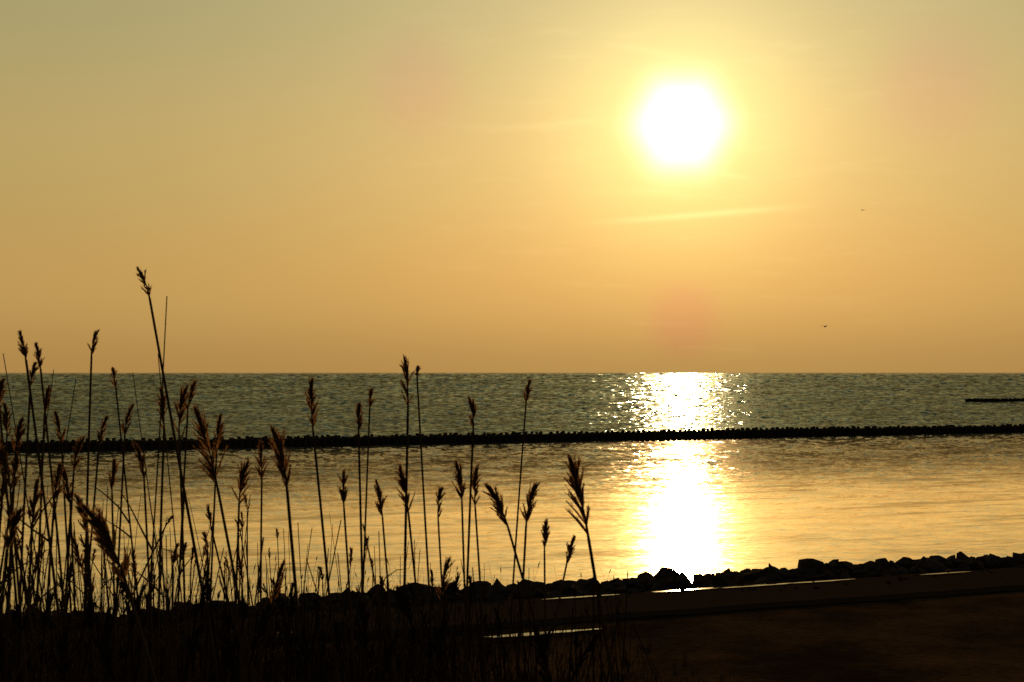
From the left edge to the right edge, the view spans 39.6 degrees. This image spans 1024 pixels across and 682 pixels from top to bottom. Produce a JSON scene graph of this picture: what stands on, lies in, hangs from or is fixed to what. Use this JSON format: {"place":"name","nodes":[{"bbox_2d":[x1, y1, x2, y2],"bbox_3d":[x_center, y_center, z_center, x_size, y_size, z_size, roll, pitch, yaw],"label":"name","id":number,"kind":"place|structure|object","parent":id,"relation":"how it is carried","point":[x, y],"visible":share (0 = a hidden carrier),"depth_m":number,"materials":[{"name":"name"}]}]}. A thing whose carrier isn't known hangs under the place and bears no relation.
{"place":"outdoors","nodes":[
{"label":"outdoors","id":0,"kind":"place"},
{"bbox_2d":[12,622,734,681],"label":"marsh grass","id":1,"kind":"structure","parent":0,"point":[632,672],"depth_m":17.34,"materials":[{"name":"black plant"}]},
{"bbox_2d":[0,373,1023,616],"bbox_3d":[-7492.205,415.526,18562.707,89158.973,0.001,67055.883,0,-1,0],"label":"sea water","id":2,"kind":"structure","parent":0,"point":[689,507],"depth_m":56.36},
{"bbox_2d":[0,0,1023,372],"label":"sky","id":3,"kind":"structure","parent":0,"point":[306,186],"materials":[{"name":"orange"}]},
{"bbox_2d":[3,566,1023,681],"bbox_3d":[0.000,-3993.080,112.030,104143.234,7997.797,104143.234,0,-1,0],"label":"ground","id":4,"kind":"structure","parent":0,"point":[972,638],"depth_m":18.67,"materials":[{"name":"black soil"}]},
{"bbox_2d":[0,270,613,681],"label":"reed stems","id":5,"kind":"object","parent":4,"relation":"on","point":[86,594],"visible":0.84,"depth_m":5.45,"materials":[{"name":"black plant"}]},
{"bbox_2d":[0,266,590,603],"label":"reed plumes","id":6,"kind":"object","parent":5,"relation":"attached to","point":[100,539],"visible":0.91,"depth_m":5.22,"materials":[{"name":"brown plant"}]},
{"bbox_2d":[0,555,661,681],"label":"reed undergrowth","id":7,"kind":"object","parent":4,"relation":"on","point":[228,659],"visible":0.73,"depth_m":7.03,"materials":[{"name":"black plant"}]},
{"bbox_2d":[1,551,1023,633],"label":"riprap rocks","id":8,"kind":"object","parent":4,"relation":"on","point":[664,578],"visible":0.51,"depth_m":23.70,"materials":[{"name":"black stone"}]},
{"bbox_2d":[4,424,1023,451],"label":"breakwater","id":9,"kind":"object","parent":4,"relation":"on","point":[239,441],"visible":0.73,"depth_m":82.50,"materials":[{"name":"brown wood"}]},
{"bbox_2d":[965,398,1023,401],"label":"breakwater","id":10,"kind":"object","parent":4,"relation":"on","point":[988,400],"visible":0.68,"depth_m":196.33,"materials":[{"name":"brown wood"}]},
{"bbox_2d":[10,567,1023,664],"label":"coast path","id":11,"kind":"structure","parent":0,"point":[647,604],"depth_m":21.80,"materials":[{"name":"black"}]},
{"bbox_2d":[490,571,969,637],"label":"puddles","id":12,"kind":"object","parent":11,"relation":"on","point":[526,634],"visible":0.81,"depth_m":22.58,"materials":[{"name":"yellow"}]}
]}

